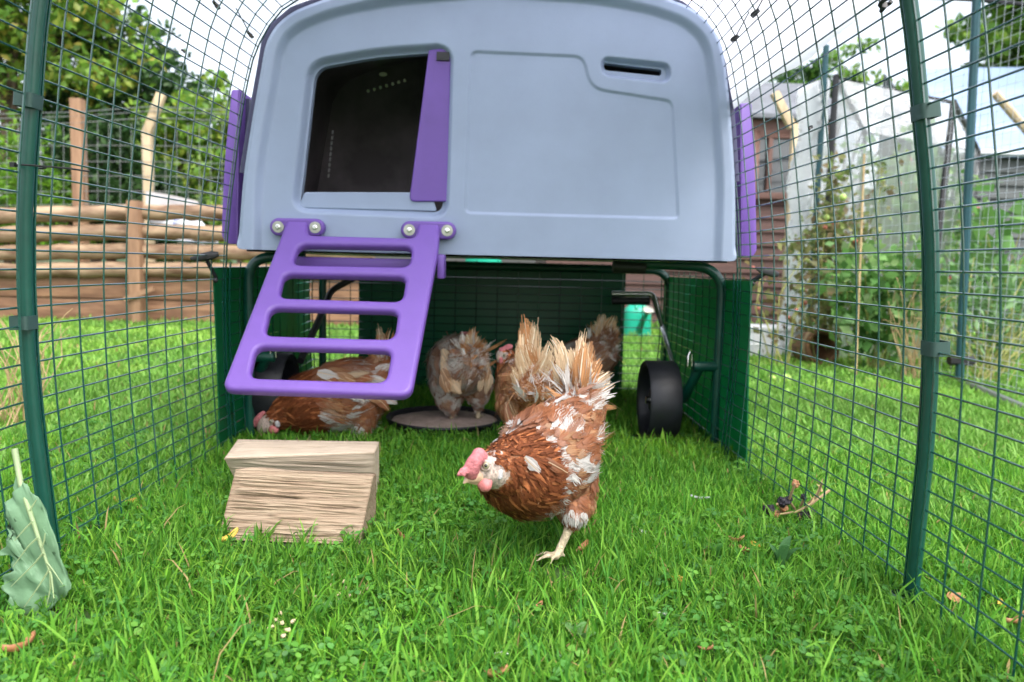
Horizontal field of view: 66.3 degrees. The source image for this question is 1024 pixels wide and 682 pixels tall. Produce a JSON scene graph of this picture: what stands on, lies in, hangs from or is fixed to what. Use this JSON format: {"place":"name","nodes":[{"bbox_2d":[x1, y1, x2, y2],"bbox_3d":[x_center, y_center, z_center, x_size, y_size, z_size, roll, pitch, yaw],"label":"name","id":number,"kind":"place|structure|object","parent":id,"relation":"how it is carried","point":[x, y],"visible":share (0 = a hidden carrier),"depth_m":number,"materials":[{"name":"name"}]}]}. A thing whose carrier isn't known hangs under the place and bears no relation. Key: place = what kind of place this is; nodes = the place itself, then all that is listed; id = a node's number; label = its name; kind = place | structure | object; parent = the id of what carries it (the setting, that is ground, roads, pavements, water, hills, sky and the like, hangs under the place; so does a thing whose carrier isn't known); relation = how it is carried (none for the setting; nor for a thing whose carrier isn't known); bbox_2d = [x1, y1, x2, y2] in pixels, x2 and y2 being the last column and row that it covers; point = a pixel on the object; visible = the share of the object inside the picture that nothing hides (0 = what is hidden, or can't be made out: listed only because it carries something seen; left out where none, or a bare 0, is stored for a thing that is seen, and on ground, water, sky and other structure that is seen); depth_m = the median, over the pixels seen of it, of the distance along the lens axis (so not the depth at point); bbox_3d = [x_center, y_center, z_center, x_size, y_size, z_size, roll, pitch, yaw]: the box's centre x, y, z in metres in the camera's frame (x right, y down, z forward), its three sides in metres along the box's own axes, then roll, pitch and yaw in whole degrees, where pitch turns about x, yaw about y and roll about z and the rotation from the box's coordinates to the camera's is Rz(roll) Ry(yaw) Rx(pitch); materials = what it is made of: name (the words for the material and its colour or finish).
{"place":"outdoors","nodes":[
{"label":"outdoors","id":0,"kind":"place"},
{"bbox_2d":[0,0,990,262],"label":"sky","id":1,"kind":"structure","parent":0,"point":[167,6],"materials":[{"name":"white"}]},
{"bbox_2d":[0,259,1023,681],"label":"ground","id":2,"kind":"structure","parent":0,"point":[638,435],"depth_m":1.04,"materials":[{"name":"green plant"}]},
{"bbox_2d":[0,630,35,651],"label":"fallen leaf","id":3,"kind":"object","parent":2,"relation":"on","point":[11,648],"visible":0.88,"depth_m":0.86,"materials":[{"name":"brown plant"}]},
{"bbox_2d":[0,0,37,596],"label":"panel","id":4,"kind":"object","parent":2,"relation":"on","point":[16,269],"visible":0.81,"depth_m":1.05,"materials":[{"name":"green metal"}]},
{"bbox_2d":[0,448,70,613],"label":"kale leaf","id":5,"kind":"object","parent":2,"relation":"on","point":[31,548],"visible":0.91,"depth_m":0.98,"materials":[{"name":"green plant"}]},
{"bbox_2d":[0,308,72,427],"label":"long grass tuft","id":6,"kind":"object","parent":2,"relation":"on","point":[17,410],"visible":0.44,"depth_m":2.01,"materials":[{"name":"plant"}]},
{"bbox_2d":[9,0,89,543],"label":"run pole","id":7,"kind":"object","parent":2,"relation":"on","point":[33,107],"visible":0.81,"depth_m":1.08,"materials":[{"name":"green metal"}]},
{"bbox_2d":[0,0,172,262],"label":"broadleaf tree","id":8,"kind":"object","parent":2,"relation":"on","point":[13,36],"visible":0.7,"depth_m":7.09,"materials":[{"name":"green plant"}]},
{"bbox_2d":[0,92,228,261],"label":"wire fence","id":9,"kind":"object","parent":2,"relation":"on","point":[77,119],"visible":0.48,"depth_m":6.00,"materials":[{"name":"brown wood"}]},
{"bbox_2d":[146,191,197,204],"bbox_3d":[-2.553,-1.022,5.899,0.390,0.194,0.030,1,6,-1],"label":"board","id":10,"kind":"object","parent":9,"relation":"attached to","point":[157,201],"visible":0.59,"depth_m":5.88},
{"bbox_2d":[33,0,297,555],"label":"panel","id":11,"kind":"object","parent":2,"relation":"on","point":[53,159],"visible":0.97,"depth_m":1.35,"materials":[{"name":"green metal"}]},
{"bbox_2d":[190,251,218,282],"bbox_3d":[-0.663,-0.159,1.691,0.058,0.069,0.040,-1,6,-25],"label":"toggle strap","id":12,"kind":"object","parent":11,"relation":"attached to","point":[211,255],"visible":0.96,"depth_m":1.68,"materials":[{"name":"black plastic"}]},
{"bbox_2d":[212,0,220,9],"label":"bungee hook","id":13,"kind":"object","parent":11,"relation":"attached to","point":[215,4],"visible":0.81,"depth_m":1.56,"materials":[{"name":"black plastic"}]},
{"bbox_2d":[236,8,253,38],"bbox_3d":[-0.586,-0.690,1.708,0.018,0.024,0.150,1,6,-3],"label":"bungee hook","id":14,"kind":"object","parent":11,"relation":"attached to","point":[250,35],"visible":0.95,"depth_m":1.76,"materials":[{"name":"black plastic"}]},
{"bbox_2d":[0,200,374,327],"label":"log fence","id":15,"kind":"object","parent":2,"relation":"on","point":[8,298],"visible":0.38,"depth_m":5.14,"materials":[{"name":"brown wood"}]},
{"bbox_2d":[123,68,270,263],"bbox_3d":[-2.926,-1.424,7.461,1.644,2.243,1.212,1,6,-1],"label":"hazel shrub","id":16,"kind":"object","parent":2,"relation":"on","point":[188,97],"visible":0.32,"depth_m":7.20,"materials":[{"name":"green plant"}]},
{"bbox_2d":[205,96,241,262],"bbox_3d":[-3.931,-2.239,11.786,2.762,2.979,1.540,1,6,-1],"label":"distant tree","id":17,"kind":"object","parent":2,"relation":"on","point":[215,126],"depth_m":11.41,"materials":[{"name":"green plant"}]},
{"bbox_2d":[219,527,238,541],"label":"fallen leaf","id":18,"kind":"object","parent":2,"relation":"on","point":[234,533],"visible":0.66,"depth_m":1.22,"materials":[{"name":"yellow plant"}]},
{"bbox_2d":[221,467,375,543],"bbox_3d":[-0.348,0.263,1.296,0.240,0.108,0.100,2,6,2],"label":"wooden block","id":19,"kind":"object","parent":2,"relation":"on","point":[333,504],"visible":0.94,"depth_m":1.27,"materials":[{"name":"beige wood"}]},
{"bbox_2d":[224,437,378,492],"bbox_3d":[-0.393,0.244,1.477,0.286,0.112,0.126,1,6,-1],"label":"wooden block","id":20,"kind":"object","parent":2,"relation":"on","point":[342,456],"visible":0.54,"depth_m":1.42,"materials":[{"name":"beige wood"}]},
{"bbox_2d":[253,325,397,438],"bbox_3d":[-0.444,0.108,1.975,0.398,0.300,0.209,-1,6,-19],"label":"hen","id":21,"kind":"object","parent":2,"relation":"on","point":[296,414],"visible":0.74,"depth_m":1.92,"materials":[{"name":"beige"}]},
{"bbox_2d":[386,405,501,438],"bbox_3d":[-0.184,0.221,2.149,0.320,0.032,0.320,1,6,-1],"label":"feed tray","id":22,"kind":"object","parent":2,"relation":"on","point":[433,417],"visible":0.78,"depth_m":2.12,"materials":[{"name":"black plastic"}]},
{"bbox_2d":[424,326,504,418],"bbox_3d":[-0.157,0.079,2.201,0.199,0.265,0.429,0,6,-16],"label":"hen","id":23,"kind":"object","parent":22,"relation":"on","point":[458,368],"visible":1,"depth_m":2.05,"materials":[{"name":"brown"}]},
{"bbox_2d":[465,259,500,261],"bbox_3d":[-0.173,-0.244,4.596,0.211,0.478,0.211,1,6,-1],"label":"plant tub","id":24,"kind":"object","parent":2,"relation":"on","point":[485,260],"depth_m":4.48,"materials":[{"name":"teal plastic"}]},
{"bbox_2d":[243,251,725,444],"bbox_3d":[-0.075,-0.008,2.260,1.218,0.471,0.684,1,6,-1],"label":"coop stand","id":25,"kind":"object","parent":2,"relation":"on","point":[663,395],"visible":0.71,"depth_m":1.96,"materials":[{"name":"black metal"}]},
{"bbox_2d":[227,262,314,436],"bbox_3d":[-0.660,-0.003,2.229,0.022,0.440,0.820,1,6,-1],"label":"panel","id":26,"kind":"object","parent":25,"relation":"attached to","point":[239,332],"visible":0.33,"depth_m":1.90,"materials":[{"name":"green metal"}]},
{"bbox_2d":[213,267,311,448],"bbox_3d":[-0.669,0.005,2.187,0.014,0.430,0.905,1,6,-1],"label":"windbreak sheet","id":27,"kind":"object","parent":26,"relation":"attached to","point":[291,323],"visible":0.27,"depth_m":1.88,"materials":[{"name":"green plastic"}]},
{"bbox_2d":[222,0,756,399],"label":"chicken coop","id":28,"kind":"structure","parent":25,"relation":"on","point":[427,136],"depth_m":1.74,"materials":[{"name":"grey plastic"}]},
{"bbox_2d":[410,49,449,201],"bbox_3d":[-0.182,-0.481,1.749,0.087,0.338,0.010,1,6,-1],"label":"sliding door","id":29,"kind":"structure","parent":28,"relation":"in","point":[429,178],"depth_m":1.75,"materials":[{"name":"purple plastic"}]},
{"bbox_2d":[293,0,870,108],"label":"run cover","id":30,"kind":"object","parent":28,"relation":"on","point":[844,12],"visible":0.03,"depth_m":1.46,"materials":[{"name":"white plastic"}]},
{"bbox_2d":[657,271,736,453],"bbox_3d":[0.504,0.022,2.252,0.021,0.440,0.820,1,6,-1],"label":"panel","id":31,"kind":"object","parent":25,"relation":"attached to","point":[708,327],"visible":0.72,"depth_m":2.12,"materials":[{"name":"green metal"}]},
{"bbox_2d":[661,277,752,462],"bbox_3d":[0.518,0.035,2.201,0.013,0.425,0.925,1,6,-1],"label":"windbreak sheet","id":32,"kind":"object","parent":31,"relation":"attached to","point":[742,355],"visible":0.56,"depth_m":2.05,"materials":[{"name":"green plastic"}]},
{"bbox_2d":[308,256,663,391],"bbox_3d":[-0.088,-0.042,2.657,1.201,0.460,0.005,1,6,-1],"label":"panel","id":33,"kind":"object","parent":2,"relation":"on","point":[497,301],"visible":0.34,"depth_m":2.65,"materials":[{"name":"green metal"}]},
{"bbox_2d":[358,269,625,392],"bbox_3d":[-0.070,-0.033,2.673,0.904,0.440,0.013,1,6,-1],"label":"windbreak sheet","id":34,"kind":"object","parent":33,"relation":"attached to","point":[519,303],"visible":0.45,"depth_m":2.67,"materials":[{"name":"green plastic"}]},
{"bbox_2d":[484,663,508,677],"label":"fallen leaf","id":35,"kind":"object","parent":2,"relation":"on","point":[491,674],"visible":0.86,"depth_m":0.83,"materials":[{"name":"brown plant"}]},
{"bbox_2d":[0,419,1023,681],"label":"clover","id":36,"kind":"object","parent":2,"relation":"on","point":[838,627],"visible":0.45,"depth_m":1.00,"materials":[{"name":"green plant"}]},
{"bbox_2d":[493,315,557,424],"bbox_3d":[0.047,0.101,1.803,0.179,0.340,0.385,1,6,-1],"label":"hen","id":37,"kind":"object","parent":2,"relation":"on","point":[521,378],"visible":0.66,"depth_m":1.67,"materials":[{"name":"beige"}]},
{"bbox_2d":[457,328,622,563],"bbox_3d":[0.044,0.157,1.177,0.170,0.330,0.461,4,6,23],"label":"hen","id":38,"kind":"object","parent":2,"relation":"on","point":[539,462],"visible":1,"depth_m":1.14,"materials":[{"name":"beige"}]},
{"bbox_2d":[562,622,595,643],"bbox_3d":[0.076,0.346,0.929,0.040,0.021,0.035,7,8,43],"label":"weed rosette","id":39,"kind":"object","parent":2,"relation":"on","point":[583,635],"visible":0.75,"depth_m":0.93,"materials":[{"name":"green plant"}]},
{"bbox_2d":[578,540,587,550],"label":"fallen leaf","id":40,"kind":"object","parent":2,"relation":"on","point":[580,548],"visible":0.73,"depth_m":1.22,"materials":[{"name":"brown plant"}]},
{"bbox_2d":[547,314,622,401],"bbox_3d":[0.219,0.069,2.405,0.197,0.314,0.300,-3,7,-39],"label":"hen","id":41,"kind":"object","parent":2,"relation":"on","point":[603,335],"visible":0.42,"depth_m":2.32,"materials":[{"name":"brown"}]},
{"bbox_2d":[624,305,653,336],"bbox_3d":[0.807,-0.144,4.973,0.176,0.251,0.323,1,6,-1],"label":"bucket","id":42,"kind":"object","parent":2,"relation":"on","point":[633,319],"visible":0.73,"depth_m":4.97,"materials":[{"name":"teal plastic"}]},
{"bbox_2d":[535,83,853,324],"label":"garden shed","id":43,"kind":"structure","parent":2,"relation":"on","point":[729,268],"depth_m":6.10,"materials":[{"name":"wood"}]},
{"bbox_2d":[754,130,790,199],"bbox_3d":[2.031,-1.348,6.013,0.392,0.526,0.050,1,6,-1],"label":"window","id":44,"kind":"structure","parent":43,"relation":"in","point":[772,140],"depth_m":6.01,"materials":[{"name":"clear glass"}]},
{"bbox_2d":[697,645,712,650],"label":"fallen leaf","id":45,"kind":"object","parent":2,"relation":"on","point":[708,647],"visible":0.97,"depth_m":0.90,"materials":[{"name":"brown plant"}]},
{"bbox_2d":[702,543,721,559],"bbox_3d":[0.306,0.323,1.189,0.031,0.028,0.030,4,6,29],"label":"weed rosette","id":46,"kind":"object","parent":2,"relation":"on","point":[718,548],"visible":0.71,"depth_m":1.19,"materials":[{"name":"green plant"}]},
{"bbox_2d":[728,535,744,541],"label":"fallen leaf","id":47,"kind":"object","parent":2,"relation":"on","point":[740,538],"visible":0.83,"depth_m":1.26,"materials":[{"name":"brown plant"}]},
{"bbox_2d":[750,324,804,356],"bbox_3d":[1.348,-0.003,4.093,0.284,0.154,0.222,1,6,-1],"label":"storage box","id":48,"kind":"object","parent":2,"relation":"on","point":[754,346],"visible":0.27,"depth_m":3.99,"materials":[{"name":"white plastic"}]},
{"bbox_2d":[766,536,799,566],"bbox_3d":[0.396,0.315,1.153,0.041,0.054,0.057,6,7,40],"label":"weed rosette","id":49,"kind":"object","parent":2,"relation":"on","point":[784,551],"visible":0.79,"depth_m":1.15,"materials":[{"name":"green plant"}]},
{"bbox_2d":[770,90,797,314],"bbox_3d":[1.563,-0.704,4.581,0.180,1.477,0.045,1,6,-1],"label":"bent fence post","id":50,"kind":"object","parent":2,"relation":"on","point":[782,107],"visible":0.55,"depth_m":4.51,"materials":[{"name":"brown wood"}]},
{"bbox_2d":[741,238,838,365],"bbox_3d":[1.259,-0.173,3.610,0.427,0.600,0.331,2,6,12],"label":"dead vine","id":51,"kind":"object","parent":2,"relation":"on","point":[831,290],"visible":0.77,"depth_m":3.62,"materials":[{"name":"plant"}]},
{"bbox_2d":[762,478,829,520],"bbox_3d":[0.513,0.286,1.400,0.125,0.080,0.040,1,6,-1],"label":"blackberry sprig","id":52,"kind":"object","parent":2,"relation":"on","point":[782,503],"visible":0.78,"depth_m":1.40,"materials":[{"name":"brown plant"}]},
{"bbox_2d":[676,0,923,596],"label":"panel","id":53,"kind":"object","parent":2,"relation":"on","point":[902,232],"visible":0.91,"depth_m":1.30,"materials":[{"name":"green metal"}]},
{"bbox_2d":[730,11,749,42],"bbox_3d":[0.450,-0.612,1.532,0.019,0.024,0.129,1,6,-1],"label":"bungee hook","id":54,"kind":"object","parent":53,"relation":"attached to","point":[734,38],"visible":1,"depth_m":1.57,"materials":[{"name":"black plastic"}]},
{"bbox_2d":[750,0,762,17],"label":"bungee hook","id":55,"kind":"object","parent":53,"relation":"attached to","point":[754,14],"visible":1,"depth_m":1.44,"materials":[{"name":"black plastic"}]},
{"bbox_2d":[751,267,778,285],"bbox_3d":[0.554,-0.141,1.720,0.056,0.044,0.046,1,6,-1],"label":"toggle strap","id":56,"kind":"object","parent":53,"relation":"attached to","point":[768,272],"visible":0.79,"depth_m":1.70,"materials":[{"name":"black plastic"}]},
{"bbox_2d":[878,0,892,12],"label":"bungee hook","id":57,"kind":"object","parent":53,"relation":"attached to","point":[883,5],"visible":1,"depth_m":1.03,"materials":[{"name":"black plastic"}]},
{"bbox_2d":[766,53,855,125],"bbox_3d":[3.138,-1.876,9.367,1.776,3.056,1.203,0,6,-15],"label":"dark fir","id":58,"kind":"object","parent":2,"relation":"on","point":[811,73],"visible":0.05,"depth_m":9.10,"materials":[{"name":"green plant"}]},
{"bbox_2d":[791,328,839,364],"bbox_3d":[1.465,0.025,3.789,0.182,0.181,0.200,1,6,-1],"label":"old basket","id":59,"kind":"object","parent":2,"relation":"on","point":[828,353],"visible":0.62,"depth_m":3.75,"materials":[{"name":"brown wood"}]},
{"bbox_2d":[777,187,871,357],"bbox_3d":[1.496,-0.309,3.813,0.462,0.841,0.290,-1,6,-24],"label":"tomato plant","id":60,"kind":"object","parent":2,"relation":"on","point":[825,307],"visible":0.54,"depth_m":3.78,"materials":[{"name":"green plant"}]},
{"bbox_2d":[794,142,908,361],"bbox_3d":[1.656,-0.424,3.831,0.496,1.074,0.345,1,6,-1],"label":"tomato plant","id":61,"kind":"object","parent":2,"relation":"on","point":[839,176],"visible":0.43,"depth_m":3.79,"materials":[{"name":"green plant"}]},
{"bbox_2d":[856,154,864,374],"bbox_3d":[1.479,-0.305,3.338,0.012,0.969,0.059,1,6,-7],"label":"bamboo cane","id":62,"kind":"object","parent":2,"relation":"on","point":[861,224],"visible":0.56,"depth_m":3.33,"materials":[{"name":"wood"}]},
{"bbox_2d":[816,37,935,260],"bbox_3d":[3.993,-1.778,8.596,1.340,3.046,0.718,1,6,-1],"label":"young ash","id":63,"kind":"object","parent":2,"relation":"on","point":[833,57],"visible":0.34,"depth_m":8.42,"materials":[{"name":"green plant"}]},
{"bbox_2d":[800,230,958,372],"bbox_3d":[1.674,-0.168,3.527,0.717,0.680,0.606,1,6,-1],"label":"pale herb","id":64,"kind":"object","parent":2,"relation":"on","point":[870,296],"visible":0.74,"depth_m":3.46,"materials":[{"name":"green plant"}]},
{"bbox_2d":[840,118,949,352],"bbox_3d":[2.068,-0.548,4.251,0.541,1.257,0.526,5,7,33],"label":"raspberry cane","id":65,"kind":"object","parent":2,"relation":"on","point":[913,217],"visible":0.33,"depth_m":4.21,"materials":[{"name":"green plant"}]},
{"bbox_2d":[807,0,1023,407],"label":"fruit cage","id":66,"kind":"object","parent":2,"relation":"on","point":[971,127],"visible":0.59,"depth_m":3.14,"materials":[{"name":"metal"}]},
{"bbox_2d":[779,78,829,327],"bbox_3d":[1.527,-0.666,4.082,0.212,1.372,0.182,1,6,-1],"label":"polythene sheet","id":67,"kind":"object","parent":66,"relation":"hanging from","point":[814,104],"visible":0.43,"depth_m":4.06,"materials":[{"name":"white plastic"}]},
{"bbox_2d":[882,277,957,379],"bbox_3d":[1.696,-0.051,3.280,0.278,0.442,0.235,-3,7,-36],"label":"dry grass tuft","id":68,"kind":"object","parent":2,"relation":"on","point":[911,362],"visible":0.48,"depth_m":3.28,"materials":[{"name":"plant"}]},
{"bbox_2d":[891,0,950,606],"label":"run pole","id":69,"kind":"object","parent":2,"relation":"on","point":[920,111],"visible":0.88,"depth_m":1.01,"materials":[{"name":"green metal"}]},
{"bbox_2d":[822,74,1023,333],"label":"polytunnel","id":70,"kind":"structure","parent":2,"relation":"on","point":[1011,113],"depth_m":3.93,"materials":[{"name":"plastic"}]},
{"bbox_2d":[882,125,989,340],"bbox_3d":[2.488,-0.599,4.567,0.654,1.316,0.487,1,6,-1],"label":"raspberry cane","id":71,"kind":"object","parent":2,"relation":"on","point":[956,222],"visible":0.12,"depth_m":4.52,"materials":[{"name":"plant"}]},
{"bbox_2d":[872,67,1023,327],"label":"outbuilding","id":72,"kind":"structure","parent":2,"relation":"on","point":[989,166],"depth_m":7.07,"materials":[{"name":"white plastic"}]},
{"bbox_2d":[946,592,963,601],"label":"fallen leaf","id":73,"kind":"object","parent":2,"relation":"on","point":[957,598],"visible":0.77,"depth_m":1.06,"materials":[{"name":"brown plant"}]},
{"bbox_2d":[894,179,1023,355],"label":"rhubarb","id":74,"kind":"object","parent":2,"relation":"on","point":[982,219],"visible":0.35,"depth_m":4.05,"materials":[{"name":"green plant"}]},
{"bbox_2d":[912,0,1023,681],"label":"panel","id":75,"kind":"object","parent":2,"relation":"on","point":[962,228],"visible":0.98,"depth_m":0.92,"materials":[{"name":"green metal"}]},
{"bbox_2d":[912,239,1023,373],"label":"fern","id":76,"kind":"object","parent":2,"relation":"on","point":[985,303],"visible":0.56,"depth_m":3.57,"materials":[{"name":"green plant"}]},
{"bbox_2d":[934,0,1023,67],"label":"leaning oak","id":77,"kind":"object","parent":2,"relation":"on","point":[998,33],"visible":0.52,"depth_m":8.12,"materials":[{"name":"green plant"}]},
{"bbox_2d":[940,309,1023,383],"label":"dry grass tuft","id":78,"kind":"object","parent":2,"relation":"on","point":[989,374],"visible":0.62,"depth_m":3.25,"materials":[{"name":"beige plant"}]},
{"bbox_2d":[1006,610,1023,623],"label":"fallen leaf","id":79,"kind":"object","parent":2,"relation":"on","point":[1008,620],"visible":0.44,"depth_m":0.99,"materials":[{"name":"brown plant"}]},
{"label":"earth bank","id":80,"kind":"structure","parent":0,"visible":0},
{"bbox_2d":[0,101,100,262],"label":"conifer hedge bush","id":81,"kind":"object","parent":80,"relation":"on","point":[5,199],"visible":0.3,"depth_m":6.38,"materials":[{"name":"green plant"}]},
{"bbox_2d":[6,102,209,261],"bbox_3d":[-3.417,-1.163,6.884,1.745,1.833,1.176,1,6,-1],"label":"holly bush","id":82,"kind":"object","parent":80,"relation":"on","point":[116,181],"visible":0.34,"depth_m":6.63,"materials":[{"name":"green plant"}]},
{"bbox_2d":[0,0,223,261],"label":"dark tree","id":83,"kind":"object","parent":80,"relation":"on","point":[168,87],"visible":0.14,"depth_m":7.65,"materials":[{"name":"green plant"}]},
{"bbox_2d":[177,239,217,244],"bbox_3d":[-2.230,-0.721,5.567,0.273,0.110,0.154,1,6,-1],"label":"plastic sack","id":84,"kind":"object","parent":80,"relation":"on","point":[195,241],"visible":0.19,"depth_m":5.51,"materials":[{"name":"white plastic"}]},
{"bbox_2d":[149,219,204,224],"bbox_3d":[-2.376,-0.836,5.548,0.379,0.158,0.192,1,6,-1],"label":"plastic sack","id":85,"kind":"object","parent":84,"relation":"on","point":[176,222],"visible":0.17,"depth_m":5.47,"materials":[{"name":"white plastic"}]}
]}

